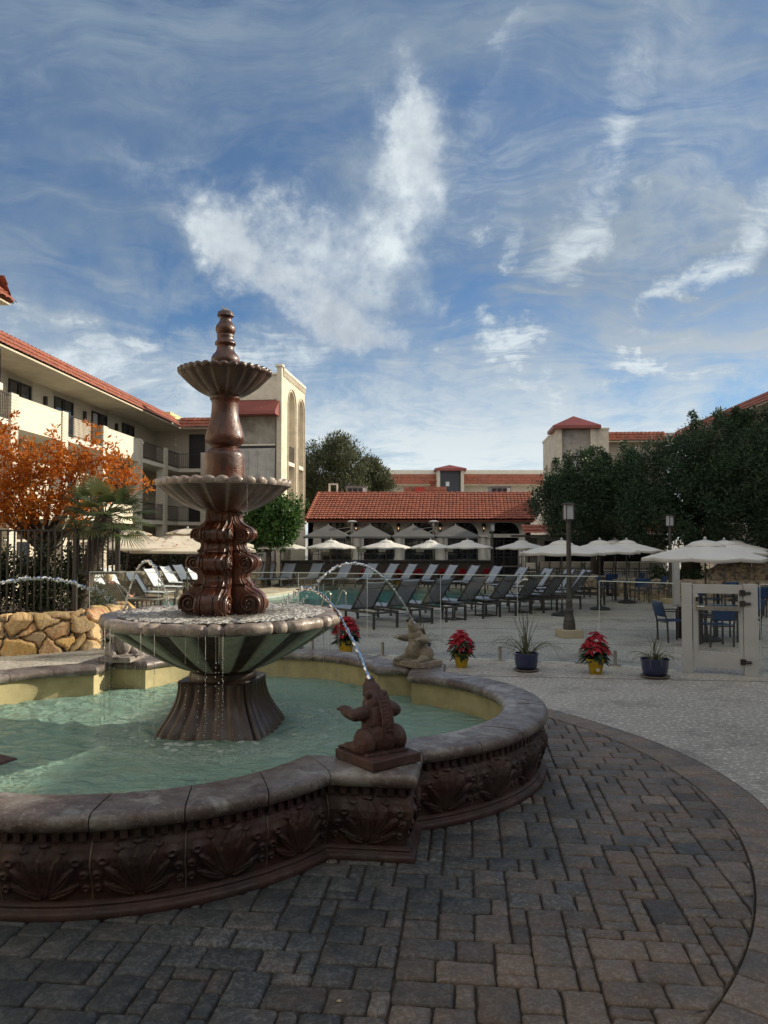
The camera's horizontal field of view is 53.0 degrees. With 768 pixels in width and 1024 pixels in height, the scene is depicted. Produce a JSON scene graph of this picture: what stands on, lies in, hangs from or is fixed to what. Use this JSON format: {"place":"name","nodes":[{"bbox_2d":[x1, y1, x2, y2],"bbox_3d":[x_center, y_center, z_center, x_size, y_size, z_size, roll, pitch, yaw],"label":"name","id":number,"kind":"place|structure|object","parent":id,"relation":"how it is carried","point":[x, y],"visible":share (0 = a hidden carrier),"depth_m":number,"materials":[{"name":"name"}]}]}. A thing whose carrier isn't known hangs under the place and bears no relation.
{"place":"outdoors","nodes":[
{"label":"outdoors","id":0,"kind":"place"},
{"bbox_2d":[124,596,163,607],"bbox_3d":[-5.653,2.417,18.129,0.890,0.790,0.890,0,-2,0],"label":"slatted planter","id":1,"kind":"object","parent":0,"point":[131,600],"visible":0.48,"depth_m":17.97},
{"bbox_2d":[2,580,288,605],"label":"flagstone terrace","id":2,"kind":"structure","parent":0,"point":[271,588],"depth_m":32.78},
{"bbox_2d":[142,568,182,596],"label":"pool lounger","id":3,"kind":"object","parent":2,"relation":"on","point":[152,575],"visible":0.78,"depth_m":29.18,"materials":[{"name":"fabric"}]},
{"bbox_2d":[151,565,182,590],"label":"pool lounger","id":4,"kind":"object","parent":2,"relation":"on","point":[170,576],"visible":0.69,"depth_m":31.78,"materials":[{"name":"fabric"}]},
{"bbox_2d":[103,570,270,585],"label":"lounge chairs","id":5,"kind":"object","parent":2,"relation":"on","point":[142,575],"depth_m":34.58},
{"bbox_2d":[238,364,305,576],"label":"stair tower","id":6,"kind":"structure","parent":2,"relation":"on","point":[273,445],"depth_m":40.47,"materials":[{"name":"paint"}]},
{"bbox_2d":[266,562,300,587],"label":"pool lounger","id":7,"kind":"object","parent":2,"relation":"on","point":[288,567],"visible":0.98,"depth_m":35.24,"materials":[{"name":"fabric"}]},
{"bbox_2d":[162,588,498,607],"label":"pool water","id":8,"kind":"structure","parent":0,"point":[313,599],"depth_m":30.62,"materials":[{"name":"liquid"}]},
{"bbox_2d":[0,709,767,1023],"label":"paving","id":9,"kind":"structure","parent":0,"point":[61,994],"depth_m":4.30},
{"bbox_2d":[0,540,767,808],"bbox_3d":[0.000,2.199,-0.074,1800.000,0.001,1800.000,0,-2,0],"label":"ground","id":10,"kind":"structure","parent":0,"point":[720,726],"depth_m":12.59,"materials":[{"name":"concrete"}]},
{"bbox_2d":[1,605,70,613],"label":"planter soil","id":11,"kind":"structure","parent":10,"relation":"on","point":[10,609],"depth_m":17.21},
{"bbox_2d":[1,535,94,613],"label":"privet shrub","id":12,"kind":"object","parent":11,"relation":"on","point":[37,582],"visible":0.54,"depth_m":15.71,"materials":[{"name":"green plant"}]},
{"bbox_2d":[62,561,114,610],"bbox_3d":[-6.414,1.683,16.579,0.923,1.352,1.324,-1,-2,35],"label":"juniper bush","id":13,"kind":"object","parent":11,"relation":"on","point":[98,598],"visible":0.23,"depth_m":16.57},
{"bbox_2d":[50,474,158,609],"bbox_3d":[-5.811,0.701,15.856,2.366,3.120,2.239,0,-2,0],"label":"fan palm","id":14,"kind":"object","parent":11,"relation":"on","point":[103,519],"visible":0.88,"depth_m":15.72,"materials":[{"name":"green plant"}]},
{"bbox_2d":[0,601,134,655],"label":"stone planter wall","id":15,"kind":"structure","parent":10,"relation":"on","point":[29,633],"depth_m":14.71,"materials":[{"name":"stone"}]},
{"bbox_2d":[0,528,120,614],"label":"iron fence","id":16,"kind":"object","parent":15,"relation":"on","point":[76,571],"visible":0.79,"depth_m":15.27,"materials":[{"name":"metal"}]},
{"bbox_2d":[0,410,155,563],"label":"autumn tree","id":17,"kind":"object","parent":10,"relation":"on","point":[18,485],"visible":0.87,"depth_m":18.56,"materials":[{"name":"orange plant"}]},
{"bbox_2d":[0,275,210,602],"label":"hotel building","id":18,"kind":"structure","parent":10,"relation":"on","point":[41,391],"depth_m":35.26,"materials":[{"name":"paint"}]},
{"bbox_2d":[8,378,31,400],"bbox_3d":[-14.300,-4.086,30.191,0.080,2.000,1.670,0,-2,2],"label":"window","id":19,"kind":"structure","parent":18,"relation":"in","point":[23,390],"depth_m":30.20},
{"bbox_2d":[54,396,73,437],"bbox_3d":[-14.137,-3.959,33.935,0.080,2.000,1.770,0,-2,2],"label":"window","id":20,"kind":"structure","parent":18,"relation":"in","point":[60,404],"depth_m":34.23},
{"bbox_2d":[189,434,204,468],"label":"door","id":21,"kind":"structure","parent":18,"relation":"in","point":[196,441],"depth_m":45.74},
{"bbox_2d":[98,582,156,607],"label":"pool lounger","id":22,"kind":"object","parent":10,"relation":"on","point":[118,594],"visible":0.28,"depth_m":20.18,"materials":[{"name":"fabric"}]},
{"bbox_2d":[67,530,191,587],"bbox_3d":[-7.066,1.673,21.456,2.620,2.500,2.620,2,-3,-40],"label":"patio umbrella","id":23,"kind":"object","parent":10,"relation":"on","point":[150,546],"visible":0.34,"depth_m":20.89,"materials":[{"name":"fabric"}]},
{"bbox_2d":[117,578,175,605],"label":"pool lounger","id":24,"kind":"object","parent":10,"relation":"on","point":[136,587],"visible":0.27,"depth_m":21.77,"materials":[{"name":"fabric"}]},
{"bbox_2d":[123,570,175,603],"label":"pool lounger","id":25,"kind":"object","parent":10,"relation":"on","point":[129,576],"visible":0.6,"depth_m":26.27,"materials":[{"name":"metal"}]},
{"bbox_2d":[106,551,194,571],"bbox_3d":[-9.774,2.462,36.569,7.628,2.348,2.154,0,-2,4],"label":"hedge","id":26,"kind":"object","parent":10,"relation":"on","point":[134,561],"visible":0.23,"depth_m":36.29,"materials":[{"name":"green plant"}]},
{"bbox_2d":[123,526,255,589],"bbox_3d":[-5.744,1.687,22.456,3.121,2.540,3.121,1,-2,-28],"label":"patio umbrella","id":27,"kind":"object","parent":10,"relation":"on","point":[181,536],"visible":0.48,"depth_m":21.52,"materials":[{"name":"fabric"}]},
{"bbox_2d":[242,489,309,586],"bbox_3d":[-5.086,1.095,34.874,3.553,4.840,2.710,-1,-2,31],"label":"broadleaf tree","id":28,"kind":"object","parent":10,"relation":"on","point":[272,523],"visible":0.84,"depth_m":34.28,"materials":[{"name":"green plant"}]},
{"bbox_2d":[291,521,305,559],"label":"boundary wall","id":29,"kind":"structure","parent":10,"relation":"on","point":[297,554],"depth_m":40.46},
{"bbox_2d":[291,562,329,586],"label":"pool lounger","id":30,"kind":"object","parent":10,"relation":"on","point":[316,567],"visible":0.9,"depth_m":35.42,"materials":[{"name":"fabric"}]},
{"bbox_2d":[135,584,516,610],"bbox_3d":[-1.359,3.180,28.643,12.130,0.072,13.859,-1,-2,26],"label":"pool coping","id":31,"kind":"object","parent":10,"relation":"on","point":[291,589],"visible":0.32,"depth_m":32.70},
{"bbox_2d":[307,538,355,584],"bbox_3d":[-2.479,2.318,35.942,2.206,2.188,2.206,0,-2,-9],"label":"market umbrella","id":32,"kind":"object","parent":10,"relation":"on","point":[330,544],"visible":0.97,"depth_m":35.36,"materials":[{"name":"fabric"}]},
{"bbox_2d":[320,562,358,587],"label":"pool lounger","id":33,"kind":"object","parent":10,"relation":"on","point":[343,569],"visible":0.8,"depth_m":35.24,"materials":[{"name":"fabric"}]},
{"bbox_2d":[305,429,374,520],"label":"olive tree","id":34,"kind":"object","parent":10,"relation":"on","point":[337,463],"visible":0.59,"depth_m":53.08,"materials":[{"name":"green plant"}]},
{"bbox_2d":[331,616,360,652],"bbox_3d":[-0.728,2.326,14.522,0.621,0.728,0.611,0,-2,-3],"label":"poinsettia","id":35,"kind":"object","parent":10,"relation":"on","point":[343,642],"visible":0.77,"depth_m":14.40,"materials":[{"name":"red plant"}]},
{"bbox_2d":[322,581,398,629],"bbox_3d":[-0.634,2.281,19.561,0.768,1.158,2.255,2,-2,-38],"label":"pool lounger","id":36,"kind":"object","parent":10,"relation":"on","point":[375,590],"visible":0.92,"depth_m":19.18,"materials":[{"name":"metal"}]},
{"bbox_2d":[343,562,381,587],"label":"pool lounger","id":37,"kind":"object","parent":10,"relation":"on","point":[368,570],"visible":0.84,"depth_m":35.04,"materials":[{"name":"fabric"}]},
{"bbox_2d":[358,454,399,491],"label":"olive tree","id":38,"kind":"object","parent":10,"relation":"on","point":[381,479],"visible":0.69,"depth_m":56.07,"materials":[{"name":"green plant"}]},
{"bbox_2d":[361,538,410,584],"bbox_3d":[0.098,2.321,36.042,2.206,2.188,2.206,1,-2,-22],"label":"market umbrella","id":39,"kind":"object","parent":10,"relation":"on","point":[386,544],"visible":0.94,"depth_m":35.44,"materials":[{"name":"fabric"}]},
{"bbox_2d":[281,560,494,583],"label":"raised terrace","id":40,"kind":"structure","parent":10,"relation":"on","point":[305,565],"depth_m":36.72,"materials":[{"name":"grey concrete"}]},
{"bbox_2d":[339,520,356,559],"bbox_3d":[-1.613,1.460,38.573,1.903,2.080,0.520,0,-2,0],"label":"cantilever mast","id":41,"kind":"object","parent":40,"relation":"on","point":[351,522],"visible":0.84,"depth_m":38.54,"materials":[{"name":"metal"}]},
{"bbox_2d":[303,524,347,537],"bbox_3d":[-2.797,0.953,38.540,2.260,0.730,2.260,0,-2,0],"label":"cantilever canopy","id":42,"kind":"object","parent":41,"relation":"attached to","point":[328,531],"visible":0.94,"depth_m":37.69,"materials":[{"name":"grey fabric"}]},
{"bbox_2d":[346,524,392,537],"bbox_3d":[-0.708,0.953,38.540,2.260,0.730,2.260,0,-2,0],"label":"cantilever canopy","id":43,"kind":"object","parent":41,"relation":"attached to","point":[369,531],"visible":1,"depth_m":37.59,"materials":[{"name":"grey fabric"}]},
{"bbox_2d":[421,520,445,559],"bbox_3d":[2.484,1.460,38.573,1.903,2.080,0.520,0,-2,0],"label":"cantilever mast","id":44,"kind":"object","parent":40,"relation":"on","point":[433,522],"visible":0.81,"depth_m":38.54,"materials":[{"name":"metal"}]},
{"bbox_2d":[392,524,436,537],"bbox_3d":[1.451,0.953,38.540,2.260,0.730,2.260,0,-2,0],"label":"cantilever canopy","id":45,"kind":"object","parent":44,"relation":"attached to","point":[413,531],"visible":0.94,"depth_m":37.69,"materials":[{"name":"grey fabric"}]},
{"bbox_2d":[435,524,480,537],"bbox_3d":[3.586,0.953,38.540,2.260,0.730,2.260,0,-2,0],"label":"cantilever canopy","id":46,"kind":"object","parent":44,"relation":"attached to","point":[455,531],"visible":0.94,"depth_m":37.69,"materials":[{"name":"grey fabric"}]},
{"bbox_2d":[356,578,433,623],"bbox_3d":[0.256,2.308,20.357,0.769,1.158,2.255,2,-2,-39],"label":"pool lounger","id":47,"kind":"object","parent":10,"relation":"on","point":[405,589],"visible":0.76,"depth_m":19.99,"materials":[{"name":"fabric"}]},
{"bbox_2d":[379,563,424,588],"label":"pool lounger","id":48,"kind":"object","parent":10,"relation":"on","point":[409,570],"visible":0.88,"depth_m":34.31,"materials":[{"name":"fabric"}]},
{"bbox_2d":[367,573,439,657],"bbox_3d":[0.350,1.916,14.314,1.392,1.534,0.130,-1,-2,15],"label":"glass fence panel","id":49,"kind":"object","parent":10,"relation":"on","point":[382,649],"visible":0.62,"depth_m":14.41,"materials":[{"name":"glass"}]},
{"bbox_2d":[389,576,466,621],"bbox_3d":[1.180,2.334,21.143,0.768,1.158,2.255,2,-3,-41],"label":"pool lounger","id":50,"kind":"object","parent":10,"relation":"on","point":[432,595],"visible":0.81,"depth_m":20.75,"materials":[{"name":"fabric"}]},
{"bbox_2d":[411,538,448,584],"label":"market umbrella","id":51,"kind":"object","parent":10,"relation":"on","point":[430,544],"visible":0.9,"depth_m":35.63,"materials":[{"name":"fabric"}]},
{"bbox_2d":[418,564,465,590],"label":"pool lounger","id":52,"kind":"object","parent":10,"relation":"on","point":[450,569],"visible":0.69,"depth_m":33.12,"materials":[{"name":"fabric"}]},
{"bbox_2d":[446,629,475,667],"bbox_3d":[1.324,2.323,13.126,0.519,0.641,0.565,1,-2,-25],"label":"poinsettia","id":53,"kind":"object","parent":10,"relation":"on","point":[460,656],"visible":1,"depth_m":13.02,"materials":[{"name":"red plant"}]},
{"bbox_2d":[424,575,500,618],"bbox_3d":[2.225,2.364,22.023,0.768,1.158,2.255,2,-3,-42],"label":"pool lounger","id":54,"kind":"object","parent":10,"relation":"on","point":[472,589],"visible":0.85,"depth_m":21.66,"materials":[{"name":"fabric"}]},
{"bbox_2d":[446,538,492,584],"bbox_3d":[3.908,2.318,35.942,2.206,2.188,2.206,0,-2,-14],"label":"market umbrella","id":55,"kind":"object","parent":10,"relation":"on","point":[467,544],"visible":0.92,"depth_m":35.33,"materials":[{"name":"fabric"}]},
{"bbox_2d":[440,574,516,660],"bbox_3d":[1.706,1.904,13.959,1.392,1.534,0.130,-1,-2,15],"label":"glass fence panel","id":56,"kind":"object","parent":10,"relation":"on","point":[499,655],"visible":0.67,"depth_m":13.95,"materials":[{"name":"glass"}]},
{"bbox_2d":[460,565,510,591],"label":"pool lounger","id":57,"kind":"object","parent":10,"relation":"on","point":[493,573],"visible":0.62,"depth_m":31.70,"materials":[{"name":"fabric"}]},
{"bbox_2d":[455,574,531,615],"bbox_3d":[3.212,2.389,22.747,0.768,1.158,2.255,2,-3,-44],"label":"pool lounger","id":58,"kind":"object","parent":10,"relation":"on","point":[503,588],"visible":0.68,"depth_m":22.36,"materials":[{"name":"fabric"}]},
{"bbox_2d":[496,538,541,582],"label":"market umbrella","id":59,"kind":"object","parent":10,"relation":"on","point":[521,544],"visible":0.86,"depth_m":33.98,"materials":[{"name":"fabric"}]},
{"bbox_2d":[483,572,557,612],"bbox_3d":[4.144,2.416,23.559,2.255,1.158,0.769,-2,-3,44],"label":"pool lounger","id":60,"kind":"object","parent":10,"relation":"on","point":[530,586],"visible":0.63,"depth_m":23.17,"materials":[{"name":"fabric"}]},
{"bbox_2d":[506,572,581,608],"bbox_3d":[5.013,2.439,24.238,2.255,1.158,0.768,-2,-3,43],"label":"pool lounger","id":61,"kind":"object","parent":10,"relation":"on","point":[551,588],"visible":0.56,"depth_m":23.86,"materials":[{"name":"fabric"}]},
{"bbox_2d":[517,575,597,663],"bbox_3d":[3.063,1.892,13.606,1.392,1.534,0.130,0,-2,14],"label":"glass fence panel","id":62,"kind":"object","parent":10,"relation":"on","point":[580,653],"visible":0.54,"depth_m":13.63,"materials":[{"name":"glass"}]},
{"bbox_2d":[519,538,605,616],"bbox_3d":[5.050,1.832,21.851,2.228,2.210,2.228,0,-2,-4],"label":"market umbrella","id":63,"kind":"object","parent":10,"relation":"on","point":[556,548],"visible":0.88,"depth_m":21.33,"materials":[{"name":"fabric"}]},
{"bbox_2d":[532,570,605,605],"bbox_3d":[6.073,2.478,25.400,2.255,1.158,0.768,-1,-2,32],"label":"pool lounger","id":64,"kind":"object","parent":10,"relation":"on","point":[578,584],"visible":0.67,"depth_m":25.11,"materials":[{"name":"fabric"}]},
{"bbox_2d":[555,503,583,638],"bbox_3d":[4.120,1.287,17.146,0.480,2.982,0.480,0,-2,-12],"label":"lamp post","id":65,"kind":"object","parent":10,"relation":"on","point":[569,629],"visible":1,"depth_m":17.09,"materials":[{"name":"metal"}]},
{"bbox_2d":[404,615,767,681],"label":"deck joint","id":66,"kind":"object","parent":10,"relation":"on","point":[609,644],"visible":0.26,"depth_m":15.58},
{"bbox_2d":[523,438,659,574],"bbox_3d":[8.479,0.174,30.929,5.444,6.454,4.038,0,-2,0],"label":"evergreen tree","id":67,"kind":"object","parent":10,"relation":"on","point":[594,506],"visible":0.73,"depth_m":30.36,"materials":[{"name":"green plant"}]},
{"bbox_2d":[511,524,673,583],"bbox_3d":[10.200,2.052,37.953,7.300,2.855,4.599,0,-2,0],"label":"pool bar","id":68,"kind":"object","parent":10,"relation":"on","point":[541,540],"visible":0.18,"depth_m":36.60,"materials":[{"name":"stone"}]},
{"bbox_2d":[578,631,611,674],"bbox_3d":[3.430,2.280,12.504,0.570,0.684,0.556,0,-2,8],"label":"poinsettia","id":69,"kind":"object","parent":10,"relation":"on","point":[596,661],"visible":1,"depth_m":12.39,"materials":[{"name":"red plant"}]},
{"bbox_2d":[581,538,639,610],"bbox_3d":[6.634,1.893,23.650,2.228,2.210,2.229,0,-2,-12],"label":"market umbrella","id":70,"kind":"object","parent":10,"relation":"on","point":[606,547],"visible":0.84,"depth_m":23.21,"materials":[{"name":"fabric"}]},
{"bbox_2d":[599,581,673,670],"bbox_3d":[4.279,1.915,13.094,1.245,1.454,0.130,-1,-2,32],"label":"glass fence panel","id":71,"kind":"object","parent":10,"relation":"on","point":[615,659],"visible":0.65,"depth_m":13.22,"materials":[{"name":"glass"}]},
{"bbox_2d":[612,538,663,603],"bbox_3d":[8.216,1.973,26.048,2.228,2.210,2.229,0,-2,-2],"label":"market umbrella","id":72,"kind":"object","parent":10,"relation":"on","point":[630,544],"visible":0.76,"depth_m":25.68,"materials":[{"name":"fabric"}]},
{"bbox_2d":[629,578,650,603],"bbox_3d":[8.649,2.644,25.960,0.535,0.864,0.612,0,-2,-2],"label":"patio chair","id":73,"kind":"object","parent":10,"relation":"on","point":[642,585],"visible":0.89,"depth_m":25.75,"materials":[{"name":"metal"}]},
{"bbox_2d":[618,634,688,678],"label":"potted grass","id":74,"kind":"object","parent":10,"relation":"on","point":[654,666],"depth_m":12.03,"materials":[{"name":"blue ceramic"}]},
{"bbox_2d":[650,600,681,642],"bbox_3d":[6.085,2.323,16.425,0.612,0.864,0.535,0,-2,-5],"label":"patio chair","id":75,"kind":"object","parent":10,"relation":"on","point":[658,608],"visible":0.93,"depth_m":16.41,"materials":[{"name":"metal"}]},
{"bbox_2d":[660,515,680,603],"bbox_3d":[9.671,1.585,25.997,0.480,2.982,0.480,1,-2,-20],"label":"lamp post","id":76,"kind":"object","parent":10,"relation":"on","point":[669,521],"visible":0.74,"depth_m":25.95,"materials":[{"name":"metal"}]},
{"bbox_2d":[672,562,679,606],"bbox_3d":[9.388,2.184,24.741,0.180,1.700,0.180,0,-2,0],"label":"white post","id":77,"kind":"object","parent":10,"relation":"on","point":[676,583],"visible":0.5,"depth_m":24.65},
{"bbox_2d":[585,574,767,600],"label":"rock wall","id":78,"kind":"structure","parent":10,"relation":"on","point":[591,581],"depth_m":27.51,"materials":[{"name":"stone"}]},
{"bbox_2d":[641,562,713,579],"bbox_3d":[13.435,2.543,28.132,7.879,1.678,1.605,0,-2,0],"label":"ground shrub","id":79,"kind":"object","parent":10,"relation":"on","point":[683,574],"visible":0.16,"depth_m":28.05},
{"bbox_2d":[606,404,767,579],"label":"evergreen tree","id":80,"kind":"object","parent":10,"relation":"on","point":[709,503],"visible":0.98,"depth_m":27.98,"materials":[{"name":"green plant"}]},
{"bbox_2d":[641,537,767,641],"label":"market umbrella","id":81,"kind":"object","parent":10,"relation":"on","point":[704,550],"visible":0.94,"depth_m":15.93,"materials":[{"name":"fabric"}]},
{"bbox_2d":[675,604,738,643],"bbox_3d":[6.980,2.391,16.549,1.000,0.735,1.000,0,-2,-8],"label":"dining table","id":82,"kind":"object","parent":10,"relation":"on","point":[679,614],"visible":0.37,"depth_m":16.87,"materials":[{"name":"metal"}]},
{"bbox_2d":[698,605,737,647],"bbox_3d":[6.786,2.296,15.616,0.535,0.864,0.612,0,-2,-5],"label":"patio chair","id":83,"kind":"object","parent":10,"relation":"on","point":[722,616],"visible":0.86,"depth_m":15.43,"materials":[{"name":"metal"}]},
{"bbox_2d":[681,583,758,676],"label":"pool gate","id":84,"kind":"structure","parent":10,"relation":"on","point":[747,660],"depth_m":12.39,"materials":[{"name":"metal"}]},
{"bbox_2d":[703,562,767,580],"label":"boulder","id":85,"kind":"object","parent":10,"relation":"on","point":[747,571],"visible":0.23,"depth_m":27.33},
{"bbox_2d":[717,538,767,604],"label":"market umbrella","id":86,"kind":"object","parent":10,"relation":"on","point":[729,544],"visible":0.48,"depth_m":21.49,"materials":[{"name":"fabric"}]},
{"bbox_2d":[304,491,535,577],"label":"restaurant building","id":87,"kind":"structure","parent":0,"point":[393,513],"depth_m":42.41,"materials":[{"name":"red tile"}]},
{"bbox_2d":[404,480,445,491],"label":"roof housing","id":88,"kind":"object","parent":87,"relation":"on","point":[432,488],"visible":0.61,"depth_m":46.29,"materials":[{"name":"ceramic"}]},
{"bbox_2d":[489,523,518,574],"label":"arch window","id":89,"kind":"structure","parent":87,"relation":"in","point":[503,532],"depth_m":42.27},
{"bbox_2d":[388,465,543,534],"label":"building","id":90,"kind":"structure","parent":0,"point":[451,478],"depth_m":86.67,"materials":[{"name":"paint"}]},
{"bbox_2d":[482,601,568,672],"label":"potted grass","id":91,"kind":"object","parent":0,"point":[526,660],"depth_m":12.67,"materials":[{"name":"plant"}]},
{"bbox_2d":[542,416,609,534],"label":"stair tower","id":92,"kind":"structure","parent":0,"point":[573,433],"depth_m":49.25,"materials":[{"name":"paint"}]},
{"bbox_2d":[609,391,767,571],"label":"hotel building","id":93,"kind":"structure","parent":0,"point":[635,438],"depth_m":50.63,"materials":[{"name":"paint"}]},
{"label":"pool floor","id":94,"kind":"structure","parent":0,"visible":0},
{"bbox_2d":[163,586,492,603],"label":"pool wall","id":95,"kind":"structure","parent":94,"relation":"on","point":[170,602],"depth_m":34.36,"materials":[{"name":"paint"}]},
{"bbox_3d":[-4.200,1.506,6.003,0.611,0.585,0.601,2,-2,-38],"label":"frog statue","id":96,"kind":"object","parent":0,"visible":0},
{"bbox_2d":[0,575,134,616],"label":"water jet","id":97,"kind":"object","parent":96,"relation":"on","point":[26,577],"visible":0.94,"depth_m":7.24},
{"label":"basin floor","id":98,"kind":"structure","parent":0,"visible":0},
{"bbox_2d":[0,649,547,924],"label":"fountain basin","id":99,"kind":"object","parent":98,"relation":"on","point":[82,857],"visible":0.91,"depth_m":5.14,"materials":[{"name":"red stone"}]},
{"bbox_2d":[98,633,144,662],"bbox_3d":[-3.389,1.642,10.027,0.523,0.586,0.537,0,-2,6],"label":"frog statue","id":100,"kind":"object","parent":99,"relation":"on","point":[119,648],"visible":0.47,"depth_m":9.94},
{"bbox_2d":[0,676,486,794],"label":"basin water","id":101,"kind":"structure","parent":99,"relation":"in","point":[47,746],"depth_m":7.47,"materials":[{"name":"liquid"}]},
{"bbox_2d":[123,730,295,751],"bbox_3d":[-1.834,2.210,7.688,1.818,0.033,1.270,-1,-2,25],"label":"splash foam","id":102,"kind":"object","parent":101,"relation":"on","point":[184,744],"visible":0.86,"depth_m":7.26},
{"bbox_2d":[78,306,350,758],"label":"water droplets","id":103,"kind":"object","parent":101,"relation":"on","point":[205,673],"visible":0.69,"depth_m":7.48},
{"bbox_2d":[98,310,341,741],"bbox_3d":[-1.672,0.130,8.056,2.466,4.484,2.466,0,-2,7],"label":"tiered fountain","id":104,"kind":"object","parent":101,"relation":"on","point":[223,493],"visible":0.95,"depth_m":7.66,"materials":[{"name":"brown stone"}]},
{"bbox_2d":[117,604,324,623],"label":"bowl water","id":105,"kind":"structure","parent":104,"relation":"in","point":[249,617],"depth_m":7.57,"materials":[{"name":"liquid"}]},
{"bbox_2d":[124,560,169,608],"bbox_3d":[-2.897,0.940,9.329,0.094,0.737,1.925,1,-2,-34],"label":"water jet","id":106,"kind":"object","parent":105,"relation":"on","point":[150,562],"visible":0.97,"depth_m":9.07},
{"bbox_2d":[335,676,420,771],"bbox_3d":[-0.045,1.491,5.553,0.467,0.585,0.493,1,-2,-33],"label":"frog statue","id":107,"kind":"object","parent":99,"relation":"on","point":[377,743],"visible":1,"depth_m":5.45,"materials":[{"name":"stone"}]},
{"bbox_2d":[281,586,370,679],"bbox_3d":[-0.621,0.988,7.006,0.132,0.586,2.951,1,-2,-20],"label":"water jet","id":108,"kind":"object","parent":107,"relation":"on","point":[325,598],"visible":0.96,"depth_m":6.51},
{"bbox_2d":[393,619,441,668],"bbox_3d":[0.414,1.629,9.659,0.454,0.586,0.472,2,-2,-38],"label":"frog statue","id":109,"kind":"object","parent":99,"relation":"on","point":[418,653],"visible":1,"depth_m":9.56,"materials":[{"name":"stone"}]},
{"bbox_2d":[296,561,414,622],"bbox_3d":[-0.303,0.978,9.144,1.629,0.788,0.092,1,-2,-33],"label":"water jet","id":110,"kind":"object","parent":109,"relation":"on","point":[355,563],"visible":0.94,"depth_m":9.13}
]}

